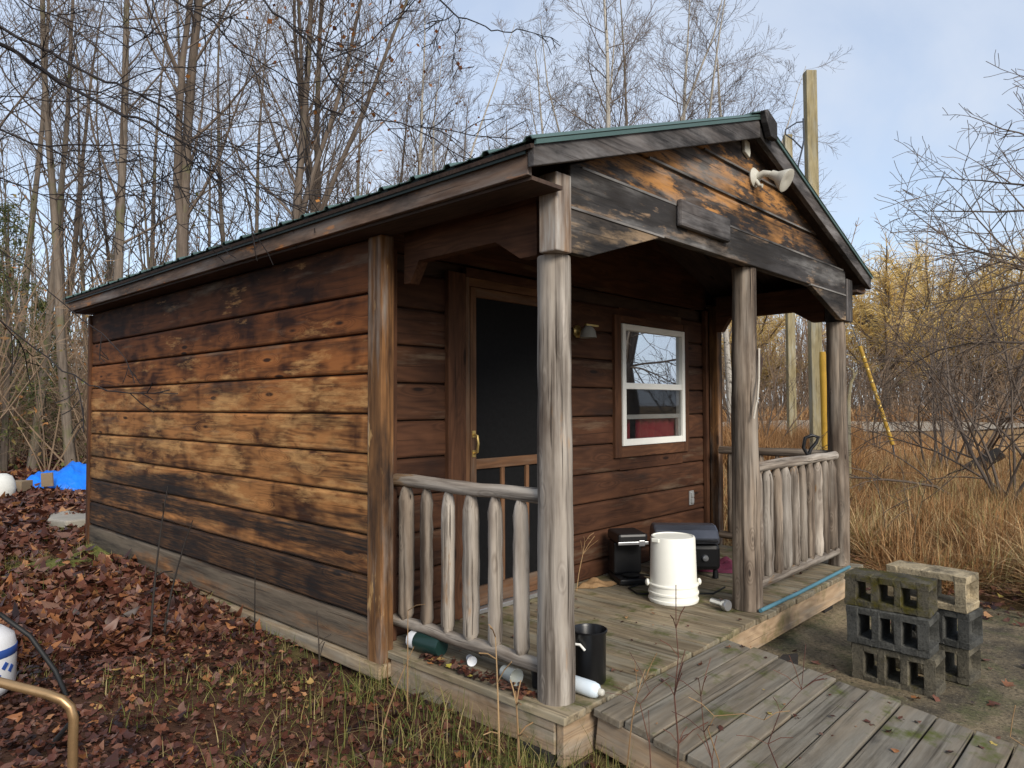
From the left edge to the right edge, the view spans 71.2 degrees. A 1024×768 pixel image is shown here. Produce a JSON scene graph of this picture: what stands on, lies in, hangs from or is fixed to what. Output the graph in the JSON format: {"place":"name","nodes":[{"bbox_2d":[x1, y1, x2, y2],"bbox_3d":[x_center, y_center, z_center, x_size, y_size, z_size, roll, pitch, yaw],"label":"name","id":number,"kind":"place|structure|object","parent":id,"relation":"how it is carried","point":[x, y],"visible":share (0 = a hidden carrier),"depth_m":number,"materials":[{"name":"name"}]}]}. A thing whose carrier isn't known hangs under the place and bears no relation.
{"place":"outdoors","nodes":[
{"label":"outdoors","id":0,"kind":"place"},
{"bbox_2d":[0,406,1023,767],"bbox_3d":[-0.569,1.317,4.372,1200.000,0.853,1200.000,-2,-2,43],"label":"ground","id":1,"kind":"structure","parent":0,"point":[260,718],"depth_m":3.21,"materials":[{"name":"plant"}]},
{"bbox_2d":[0,196,80,471],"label":"evergreen tree","id":2,"kind":"object","parent":1,"relation":"on","point":[4,446],"visible":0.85,"depth_m":13.49,"materials":[{"name":"green plant"}]},
{"bbox_2d":[1,297,86,462],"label":"evergreen tree","id":3,"kind":"object","parent":1,"relation":"on","point":[45,409],"visible":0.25,"depth_m":15.81,"materials":[{"name":"green plant"}]},
{"bbox_2d":[0,526,115,576],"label":"moss","id":4,"kind":"object","parent":1,"relation":"on","point":[53,563],"visible":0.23,"depth_m":5.85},
{"bbox_2d":[0,0,117,126],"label":"bare tree","id":5,"kind":"object","parent":1,"relation":"on","point":[34,82],"visible":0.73,"depth_m":11.97,"materials":[{"name":"brown plant"}]},
{"bbox_2d":[47,509,85,527],"bbox_3d":[-4.883,1.510,7.985,0.495,0.110,0.987,1,-2,-30],"label":"stone slab","id":6,"kind":"object","parent":1,"relation":"on","point":[58,519],"depth_m":7.66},
{"bbox_2d":[0,0,135,466],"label":"bare tree","id":7,"kind":"object","parent":1,"relation":"on","point":[69,454],"visible":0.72,"depth_m":13.62,"materials":[{"name":"grey plant"}]},
{"bbox_2d":[0,0,149,458],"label":"bare tree","id":8,"kind":"object","parent":1,"relation":"on","point":[37,172],"visible":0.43,"depth_m":16.64,"materials":[{"name":"brown plant"}]},
{"bbox_2d":[16,0,144,387],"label":"bare tree","id":9,"kind":"object","parent":1,"relation":"on","point":[81,226],"visible":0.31,"depth_m":22.95,"materials":[{"name":"brown plant"}]},
{"bbox_2d":[0,0,161,468],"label":"bare tree","id":10,"kind":"object","parent":1,"relation":"on","point":[31,461],"visible":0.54,"depth_m":14.43,"materials":[{"name":"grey plant"}]},
{"bbox_2d":[0,0,171,448],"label":"bare tree","id":11,"kind":"object","parent":1,"relation":"on","point":[76,235],"visible":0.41,"depth_m":20.42,"materials":[{"name":"brown plant"}]},
{"bbox_2d":[0,442,263,665],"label":"leaf litter","id":12,"kind":"object","parent":1,"relation":"on","point":[23,522],"visible":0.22,"depth_m":4.79,"materials":[{"name":"plant"}]},
{"bbox_2d":[0,473,15,495],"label":"white sack","id":13,"kind":"object","parent":12,"relation":"on","point":[7,483],"visible":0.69,"depth_m":9.68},
{"bbox_2d":[15,480,32,491],"bbox_3d":[-7.134,1.510,10.343,0.240,0.220,0.250,0,-2,0],"label":"brown box","id":14,"kind":"object","parent":12,"relation":"on","point":[24,485],"visible":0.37,"depth_m":10.28,"materials":[{"name":"cardboard"}]},
{"bbox_2d":[41,473,53,486],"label":"plywood square","id":15,"kind":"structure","parent":12,"relation":"on","point":[47,479],"depth_m":10.52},
{"bbox_2d":[26,461,85,490],"bbox_3d":[-6.826,1.426,11.135,1.283,0.488,1.105,0,-2,-13],"label":"blue tarp","id":16,"kind":"object","parent":12,"relation":"on","point":[72,474],"visible":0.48,"depth_m":10.80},
{"bbox_2d":[59,0,242,269],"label":"bare tree","id":17,"kind":"object","parent":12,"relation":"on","point":[152,246],"visible":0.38,"depth_m":18.94,"materials":[{"name":"grey plant"}]},
{"bbox_2d":[87,51,268,272],"bbox_3d":[-11.092,-4.887,24.757,6.038,14.197,4.455,1,-2,-39],"label":"bare tree","id":18,"kind":"object","parent":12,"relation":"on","point":[208,227],"visible":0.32,"depth_m":24.97,"materials":[{"name":"grey plant"}]},
{"bbox_2d":[0,185,277,475],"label":"undergrowth","id":19,"kind":"object","parent":1,"relation":"on","point":[77,415],"depth_m":14.02,"materials":[{"name":"plant"}]},
{"bbox_2d":[149,486,172,638],"bbox_3d":[-2.097,1.077,4.356,0.105,0.840,0.635,0,-2,-18],"label":"dead weed","id":20,"kind":"object","parent":1,"relation":"on","point":[153,595],"visible":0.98,"depth_m":4.19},
{"bbox_2d":[0,0,337,280],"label":"bare tree","id":21,"kind":"object","parent":1,"relation":"on","point":[120,205],"visible":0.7,"depth_m":12.81,"materials":[{"name":"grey plant"}]},
{"bbox_2d":[12,0,332,259],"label":"bare tree","id":22,"kind":"object","parent":1,"relation":"on","point":[183,210],"visible":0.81,"depth_m":13.05,"materials":[{"name":"brown plant"}]},
{"bbox_2d":[163,520,192,635],"bbox_3d":[-2.013,1.183,4.326,0.020,0.621,0.579,0,-2,-9],"label":"dead weed","id":23,"kind":"object","parent":1,"relation":"on","point":[166,614],"visible":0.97,"depth_m":4.19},
{"bbox_2d":[99,0,257,250],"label":"bare tree","id":24,"kind":"object","parent":1,"relation":"on","point":[178,33],"visible":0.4,"depth_m":16.06,"materials":[{"name":"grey plant"}]},
{"bbox_2d":[118,0,266,243],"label":"bare tree","id":25,"kind":"object","parent":1,"relation":"on","point":[221,219],"visible":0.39,"depth_m":18.02,"materials":[{"name":"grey plant"}]},
{"bbox_2d":[0,44,490,450],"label":"woods","id":26,"kind":"object","parent":1,"relation":"on","point":[108,274],"visible":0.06,"depth_m":24.35,"materials":[{"name":"grey plant"}]},
{"bbox_2d":[160,0,350,252],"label":"bare tree","id":27,"kind":"object","parent":1,"relation":"on","point":[257,218],"visible":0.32,"depth_m":20.94,"materials":[{"name":"grey plant"}]},
{"bbox_2d":[0,0,560,441],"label":"overhanging tree","id":28,"kind":"object","parent":1,"relation":"on","point":[26,60],"visible":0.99,"depth_m":4.00,"materials":[{"name":"brown plant"}]},
{"bbox_2d":[189,0,401,212],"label":"bare tree","id":29,"kind":"object","parent":1,"relation":"on","point":[317,88],"visible":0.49,"depth_m":13.91,"materials":[{"name":"brown plant"}]},
{"bbox_2d":[244,22,352,232],"bbox_3d":[-7.134,-4.848,23.944,3.917,13.798,5.161,1,-2,-43],"label":"bare tree","id":30,"kind":"object","parent":1,"relation":"on","point":[291,198],"visible":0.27,"depth_m":23.49,"materials":[{"name":"brown plant"}]},
{"bbox_2d":[0,541,603,767],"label":"leaf litter","id":31,"kind":"object","parent":1,"relation":"on","point":[32,758],"visible":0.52,"depth_m":3.16,"materials":[{"name":"plant"}]},
{"bbox_2d":[0,624,17,695],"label":"propane tank","id":32,"kind":"object","parent":31,"relation":"on","point":[8,651],"visible":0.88,"depth_m":3.31,"materials":[{"name":"metal"}]},
{"bbox_2d":[0,677,78,767],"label":"metal frame","id":33,"kind":"object","parent":31,"relation":"on","point":[66,703],"visible":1,"depth_m":2.04,"materials":[{"name":"brown metal"}]},
{"bbox_2d":[0,612,79,746],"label":"rubber hose","id":34,"kind":"object","parent":31,"relation":"on","point":[41,652],"visible":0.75,"depth_m":3.40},
{"bbox_2d":[162,0,463,226],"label":"bare tree","id":35,"kind":"object","parent":1,"relation":"on","point":[298,184],"visible":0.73,"depth_m":12.79,"materials":[{"name":"brown plant"}]},
{"bbox_2d":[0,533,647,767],"bbox_3d":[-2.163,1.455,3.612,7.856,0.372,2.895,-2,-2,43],"label":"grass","id":36,"kind":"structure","parent":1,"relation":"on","point":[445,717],"depth_m":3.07,"materials":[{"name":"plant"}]},
{"bbox_2d":[297,0,426,204],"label":"bare tree","id":37,"kind":"object","parent":1,"relation":"on","point":[358,170],"visible":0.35,"depth_m":20.67,"materials":[{"name":"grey plant"}]},
{"bbox_2d":[347,50,479,193],"bbox_3d":[-3.036,-3.698,19.276,4.619,11.299,3.343,-1,-2,30],"label":"bare tree","id":38,"kind":"object","parent":1,"relation":"on","point":[414,156],"visible":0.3,"depth_m":18.88,"materials":[{"name":"brown plant"}]},
{"bbox_2d":[260,0,585,203],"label":"birch tree","id":39,"kind":"object","parent":1,"relation":"on","point":[418,157],"visible":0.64,"depth_m":17.59,"materials":[{"name":"grey plant"}]},
{"bbox_2d":[409,79,492,170],"bbox_3d":[-2.180,-4.290,24.522,5.402,12.703,3.986,-1,-2,33],"label":"bare tree","id":40,"kind":"object","parent":1,"relation":"on","point":[466,120],"visible":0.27,"depth_m":24.42,"materials":[{"name":"grey plant"}]},
{"bbox_2d":[62,109,873,767],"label":"wooden cabin","id":41,"kind":"object","parent":1,"relation":"on","point":[370,423],"visible":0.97,"depth_m":4.24,"materials":[{"name":"brown"}]},
{"bbox_2d":[406,631,447,656],"bbox_3d":[-0.424,1.282,3.540,0.210,0.095,0.095,-1,-2,37],"label":"green jar","id":42,"kind":"object","parent":41,"relation":"on","point":[421,642],"visible":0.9,"depth_m":3.49,"materials":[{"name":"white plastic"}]},
{"bbox_2d":[470,287,537,605],"bbox_3d":[0.028,0.376,4.487,0.082,1.895,0.775,-2,-2,43],"label":"screen door","id":43,"kind":"structure","parent":41,"relation":"in","point":[503,325],"depth_m":4.44,"materials":[{"name":"fabric"}]},
{"bbox_2d":[499,665,522,685],"bbox_3d":[-0.007,1.279,3.151,0.074,0.074,0.092,1,-2,-36],"label":"plastic cup","id":44,"kind":"object","parent":41,"relation":"on","point":[512,674],"visible":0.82,"depth_m":3.14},
{"bbox_2d":[573,324,598,337],"bbox_3d":[0.529,-0.367,4.973,0.159,0.095,0.170,-2,-2,43],"label":"wall lamp","id":45,"kind":"object","parent":41,"relation":"attached to","point":[587,331],"visible":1,"depth_m":4.92,"materials":[{"name":"glass"}]},
{"bbox_2d":[575,675,604,697],"bbox_3d":[0.311,1.280,3.019,0.177,0.070,0.065,-2,-2,39],"label":"white bottle","id":46,"kind":"object","parent":41,"relation":"on","point":[588,688],"visible":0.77,"depth_m":2.99,"materials":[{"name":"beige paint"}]},
{"bbox_2d":[575,623,607,684],"bbox_3d":[0.338,1.201,3.173,0.173,0.229,0.161,0,-2,3],"label":"black pot","id":47,"kind":"object","parent":41,"relation":"on","point":[590,651],"visible":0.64,"depth_m":3.11,"materials":[{"name":"metal"}]},
{"bbox_2d":[577,577,616,588],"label":"wood scraps","id":48,"kind":"object","parent":41,"relation":"on","point":[593,582],"visible":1,"depth_m":4.83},
{"bbox_2d":[621,323,685,445],"bbox_3d":[1.105,0.023,5.728,0.115,0.938,0.919,-2,-2,43],"label":"window","id":49,"kind":"structure","parent":41,"relation":"in","point":[651,358],"depth_m":5.72,"materials":[{"name":"white plastic"}]},
{"bbox_2d":[608,528,724,594],"bbox_3d":[0.968,1.193,4.833,0.786,0.345,0.535,-2,-2,43],"label":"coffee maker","id":50,"kind":"object","parent":41,"relation":"on","point":[624,549],"visible":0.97,"depth_m":4.97,"materials":[{"name":"black plastic"}]},
{"bbox_2d":[645,532,701,605],"bbox_3d":[1.012,1.152,4.487,0.312,0.401,0.312,-2,-2,43],"label":"white bucket","id":51,"kind":"object","parent":41,"relation":"on","point":[672,559],"visible":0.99,"depth_m":4.37,"materials":[{"name":"plastic"}]},
{"bbox_2d":[649,523,719,578],"bbox_3d":[1.242,1.194,5.157,0.460,0.358,0.374,0,-2,3],"label":"tabletop grill","id":52,"kind":"object","parent":41,"relation":"on","point":[707,539],"visible":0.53,"depth_m":5.03,"materials":[{"name":"black metal"}]},
{"bbox_2d":[677,199,729,242],"bbox_3d":[1.024,-0.860,3.795,0.035,0.137,0.538,-2,-2,43],"label":"sign board","id":53,"kind":"object","parent":41,"relation":"attached to","point":[700,220],"visible":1,"depth_m":3.75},
{"bbox_2d":[697,556,731,572],"bbox_3d":[1.668,1.337,5.343,0.764,0.076,0.388,-1,-2,14],"label":"cloth","id":54,"kind":"object","parent":41,"relation":"on","point":[725,564],"visible":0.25,"depth_m":5.28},
{"bbox_2d":[710,598,731,610],"bbox_3d":[1.245,1.315,4.284,0.066,0.066,0.135,1,-2,-31],"label":"torch","id":55,"kind":"object","parent":41,"relation":"on","point":[725,605],"visible":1,"depth_m":4.24,"materials":[{"name":"silver metal"}]},
{"bbox_2d":[753,348,762,418],"bbox_3d":[1.479,-0.003,4.301,0.040,0.425,0.182,-1,-2,30],"label":"rope","id":56,"kind":"object","parent":41,"relation":"hanging from","point":[759,359],"visible":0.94,"depth_m":4.27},
{"bbox_2d":[749,167,793,191],"bbox_3d":[1.560,-1.227,4.270,0.237,0.174,0.148,-2,-2,43],"label":"floodlight","id":57,"kind":"object","parent":41,"relation":"attached to","point":[782,179],"visible":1,"depth_m":4.25,"materials":[{"name":"beige paint"}]},
{"bbox_2d":[759,565,850,612],"bbox_3d":[1.990,1.347,4.759,0.034,0.023,1.540,-2,-2,43],"label":"blue pipe","id":58,"kind":"object","parent":41,"relation":"on","point":[784,599],"visible":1,"depth_m":4.62,"materials":[{"name":"plastic"}]},
{"bbox_2d":[802,434,819,454],"bbox_3d":[2.121,0.865,5.184,0.198,1.010,0.155,1,-2,-38],"label":"shovel","id":59,"kind":"object","parent":41,"relation":"on","point":[811,448],"visible":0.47,"depth_m":5.19,"materials":[{"name":"black plastic"}]},
{"bbox_2d":[479,624,511,750],"bbox_3d":[-0.075,1.251,2.872,0.095,0.552,0.136,1,-2,-31],"label":"dead weed","id":60,"kind":"object","parent":1,"relation":"on","point":[491,628],"visible":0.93,"depth_m":2.91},
{"bbox_2d":[510,680,532,760],"bbox_3d":[0.046,1.352,2.831,0.119,0.362,0.097,-2,-2,43],"label":"dead weed","id":61,"kind":"object","parent":1,"relation":"on","point":[518,733],"visible":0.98,"depth_m":2.83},
{"bbox_2d":[448,13,631,158],"bbox_3d":[2.084,-4.810,22.525,7.604,13.672,6.694,1,-2,-35],"label":"birch tree","id":62,"kind":"object","parent":1,"relation":"on","point":[552,95],"visible":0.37,"depth_m":22.59,"materials":[{"name":"grey plant"}]},
{"bbox_2d":[473,0,665,134],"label":"birch tree","id":63,"kind":"object","parent":1,"relation":"on","point":[613,61],"visible":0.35,"depth_m":23.14,"materials":[{"name":"grey plant"}]},
{"bbox_2d":[579,0,681,128],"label":"bare tree","id":64,"kind":"object","parent":1,"relation":"on","point":[625,82],"visible":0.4,"depth_m":22.34,"materials":[{"name":"grey plant"}]},
{"bbox_2d":[606,651,668,767],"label":"dead weed","id":65,"kind":"object","parent":1,"relation":"on","point":[641,709],"visible":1,"depth_m":2.40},
{"bbox_2d":[522,0,757,132],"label":"birch tree","id":66,"kind":"object","parent":1,"relation":"on","point":[607,87],"visible":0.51,"depth_m":19.92,"materials":[{"name":"grey plant"}]},
{"bbox_2d":[626,653,656,767],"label":"dead weed","id":67,"kind":"object","parent":1,"relation":"on","point":[638,690],"visible":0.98,"depth_m":2.78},
{"bbox_2d":[660,585,707,767],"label":"dead weed","id":68,"kind":"object","parent":1,"relation":"on","point":[679,741],"visible":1,"depth_m":2.35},
{"bbox_2d":[667,658,716,767],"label":"dead weed","id":69,"kind":"object","parent":1,"relation":"on","point":[703,730],"visible":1,"depth_m":2.30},
{"bbox_2d":[624,0,795,123],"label":"birch tree","id":70,"kind":"object","parent":1,"relation":"on","point":[686,61],"visible":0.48,"depth_m":19.92,"materials":[{"name":"grey plant"}]},
{"bbox_2d":[721,314,807,395],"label":"willow tree","id":71,"kind":"object","parent":1,"relation":"on","point":[765,371],"visible":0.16,"depth_m":42.52,"materials":[{"name":"yellow plant"}]},
{"bbox_2d":[676,3,869,428],"bbox_3d":[6.674,-4.330,19.152,6.884,12.377,6.060,0,-2,-3],"label":"birch tree","id":72,"kind":"object","parent":1,"relation":"on","point":[726,334],"visible":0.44,"depth_m":19.50,"materials":[{"name":"grey plant"}]},
{"bbox_2d":[736,644,836,767],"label":"dead weed","id":73,"kind":"object","parent":1,"relation":"on","point":[801,688],"visible":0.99,"depth_m":2.35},
{"bbox_2d":[722,338,856,440],"bbox_3d":[4.573,0.346,14.389,4.774,2.718,2.255,0,-2,-9],"label":"bare shrub","id":74,"kind":"object","parent":1,"relation":"on","point":[759,410],"visible":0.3,"depth_m":14.29,"materials":[{"name":"brown plant"}]},
{"bbox_2d":[783,134,796,436],"bbox_3d":[6.182,-1.824,15.895,0.170,7.500,0.150,0,-2,0],"label":"utility pole","id":75,"kind":"object","parent":1,"relation":"on","point":[790,326],"visible":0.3,"depth_m":15.79,"materials":[{"name":"brown wood"}]},
{"bbox_2d":[850,323,895,460],"bbox_3d":[6.317,-1.510,14.214,0.332,6.837,3.349,0,-2,-10],"label":"guy wire","id":76,"kind":"object","parent":75,"relation":"attached to","point":[868,371],"visible":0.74,"depth_m":12.85,"materials":[{"name":"yellow plastic"}]},
{"bbox_2d":[785,70,821,449],"bbox_3d":[4.941,-1.776,12.082,0.759,7.251,0.259,1,-2,-33],"label":"utility pole","id":77,"kind":"object","parent":1,"relation":"on","point":[809,121],"visible":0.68,"depth_m":12.20,"materials":[{"name":"brown wood"}]},
{"bbox_2d":[593,640,1023,767],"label":"wooden ramp","id":78,"kind":"structure","parent":1,"relation":"on","point":[739,679],"depth_m":2.91,"materials":[{"name":"grey wood"}]},
{"bbox_2d":[419,566,999,757],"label":"leaf litter","id":79,"kind":"object","parent":78,"relation":"on","point":[469,674],"visible":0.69,"depth_m":3.19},
{"bbox_2d":[819,351,827,449],"bbox_3d":[5.036,0.276,11.531,0.125,1.606,0.149,-2,-2,43],"label":"yellow guard","id":80,"kind":"object","parent":1,"relation":"on","point":[823,379],"visible":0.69,"depth_m":11.49,"materials":[{"name":"plastic"}]},
{"bbox_2d":[846,366,857,482],"bbox_3d":[4.479,0.688,9.384,0.160,1.854,0.052,0,-2,6],"label":"forked stick","id":81,"kind":"object","parent":1,"relation":"on","point":[849,407],"visible":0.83,"depth_m":9.38,"materials":[{"name":"grey wood"}]},
{"bbox_2d":[721,212,1023,412],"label":"woods","id":82,"kind":"object","parent":1,"relation":"on","point":[804,324],"visible":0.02,"depth_m":47.86,"materials":[{"name":"beige plant"}]},
{"bbox_2d":[722,265,1023,422],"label":"thicket","id":83,"kind":"object","parent":1,"relation":"on","point":[806,382],"visible":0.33,"depth_m":34.66,"materials":[{"name":"beige plant"}]},
{"bbox_2d":[722,402,1023,422],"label":"dry grass","id":84,"kind":"structure","parent":1,"relation":"on","point":[853,412],"depth_m":32.48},
{"bbox_2d":[723,446,1023,607],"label":"dry grass","id":85,"kind":"structure","parent":1,"relation":"on","point":[976,526],"depth_m":6.60,"materials":[{"name":"plant"}]},
{"bbox_2d":[725,379,1023,447],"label":"thicket","id":86,"kind":"object","parent":1,"relation":"on","point":[939,436],"visible":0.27,"depth_m":21.46,"materials":[{"name":"beige plant"}]},
{"bbox_2d":[758,582,1023,767],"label":"gravel patch","id":87,"kind":"object","parent":1,"relation":"on","point":[821,636],"visible":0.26,"depth_m":4.01,"materials":[{"name":"gravel"}]},
{"bbox_2d":[851,642,945,697],"bbox_3d":[2.056,1.498,3.810,0.411,0.202,0.196,-2,-2,43],"label":"concrete block","id":88,"kind":"object","parent":87,"relation":"on","point":[930,682],"depth_m":3.75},
{"bbox_2d":[846,605,939,658],"bbox_3d":[2.031,1.300,3.822,0.410,0.202,0.196,-2,-2,44],"label":"concrete block","id":89,"kind":"object","parent":88,"relation":"on","point":[925,643],"depth_m":3.76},
{"bbox_2d":[844,567,937,618],"bbox_3d":[2.035,1.116,3.845,0.414,0.176,0.196,-2,-2,41],"label":"concrete block","id":90,"kind":"object","parent":89,"relation":"on","point":[924,605],"depth_m":3.80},
{"bbox_2d":[891,632,980,686],"bbox_3d":[2.348,1.505,3.974,0.196,0.196,0.404,1,-2,-41],"label":"concrete block","id":91,"kind":"object","parent":87,"relation":"on","point":[966,671],"depth_m":3.84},
{"bbox_2d":[891,607,982,650],"bbox_3d":[2.352,1.312,3.966,0.196,0.196,0.404,1,-2,-39],"label":"concrete block","id":92,"kind":"object","parent":91,"relation":"on","point":[966,635],"depth_m":3.85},
{"bbox_2d":[886,560,979,612],"bbox_3d":[2.334,1.121,3.977,0.196,0.195,0.415,1,-2,-40],"label":"concrete block","id":93,"kind":"object","parent":92,"relation":"on","point":[964,598],"depth_m":3.89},
{"bbox_2d":[822,231,978,412],"bbox_3d":[18.322,-2.601,36.275,8.139,9.742,8.377,1,-2,-30],"label":"willow tree","id":94,"kind":"object","parent":1,"relation":"on","point":[888,283],"visible":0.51,"depth_m":34.75,"materials":[{"name":"yellow plant"}]},
{"bbox_2d":[792,553,1023,705],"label":"leaf litter","id":95,"kind":"object","parent":1,"relation":"on","point":[986,616],"visible":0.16,"depth_m":5.23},
{"bbox_2d":[807,237,1023,505],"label":"bare shrub","id":96,"kind":"object","parent":1,"relation":"on","point":[985,478],"visible":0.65,"depth_m":8.12,"materials":[{"name":"brown plant"}]},
{"bbox_2d":[846,305,984,449],"bbox_3d":[9.066,-0.173,16.848,3.444,3.735,3.154,-1,-2,30],"label":"bare shrub","id":97,"kind":"object","parent":1,"relation":"on","point":[861,404],"visible":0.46,"depth_m":16.75,"materials":[{"name":"brown plant"}]},
{"bbox_2d":[863,426,969,544],"bbox_3d":[3.509,0.992,6.271,0.898,1.248,0.485,-2,-2,43],"label":"bare shrub","id":98,"kind":"object","parent":1,"relation":"on","point":[903,482],"visible":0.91,"depth_m":6.24,"materials":[{"name":"brown plant"}]},
{"bbox_2d":[825,166,1023,459],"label":"bare shrub","id":99,"kind":"object","parent":1,"relation":"on","point":[988,418],"visible":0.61,"depth_m":10.25,"materials":[{"name":"brown plant"}]},
{"bbox_2d":[850,50,1023,443],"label":"orchard tree","id":100,"kind":"object","parent":1,"relation":"on","point":[983,266],"visible":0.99,"depth_m":7.09,"materials":[{"name":"brown plant"}]},
{"bbox_2d":[851,234,1023,473],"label":"bare shrub","id":101,"kind":"object","parent":1,"relation":"on","point":[933,410],"visible":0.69,"depth_m":10.73,"materials":[{"name":"brown plant"}]},
{"bbox_2d":[862,232,1023,408],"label":"willow tree","id":102,"kind":"object","parent":1,"relation":"on","point":[958,292],"visible":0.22,"depth_m":38.99,"materials":[{"name":"yellow plant"}]},
{"bbox_2d":[863,431,1023,481],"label":"dry grass","id":103,"kind":"structure","parent":1,"relation":"on","point":[926,451],"depth_m":16.70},
{"bbox_2d":[873,213,1023,460],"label":"bare shrub","id":104,"kind":"object","parent":1,"relation":"on","point":[991,445],"visible":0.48,"depth_m":13.04,"materials":[{"name":"brown plant"}]},
{"bbox_2d":[914,250,1023,408],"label":"willow tree","id":105,"kind":"object","parent":1,"relation":"on","point":[1014,275],"visible":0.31,"depth_m":35.89,"materials":[{"name":"yellow plant"}]},
{"bbox_2d":[950,448,1004,479],"bbox_3d":[6.457,1.305,10.209,1.096,0.790,0.180,0,-2,2],"label":"fallen log","id":106,"kind":"object","parent":1,"relation":"on","point":[995,451],"visible":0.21,"depth_m":10.13,"materials":[{"name":"black wood"}]},
{"bbox_2d":[0,0,1023,406],"label":"sky","id":107,"kind":"structure","parent":0,"point":[906,61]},
{"bbox_2d":[723,414,885,479],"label":"dry grass","id":108,"kind":"structure","parent":0,"point":[787,441],"depth_m":12.35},
{"bbox_2d":[723,420,1023,431],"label":"gravel road","id":109,"kind":"structure","parent":0,"point":[928,424],"depth_m":28.64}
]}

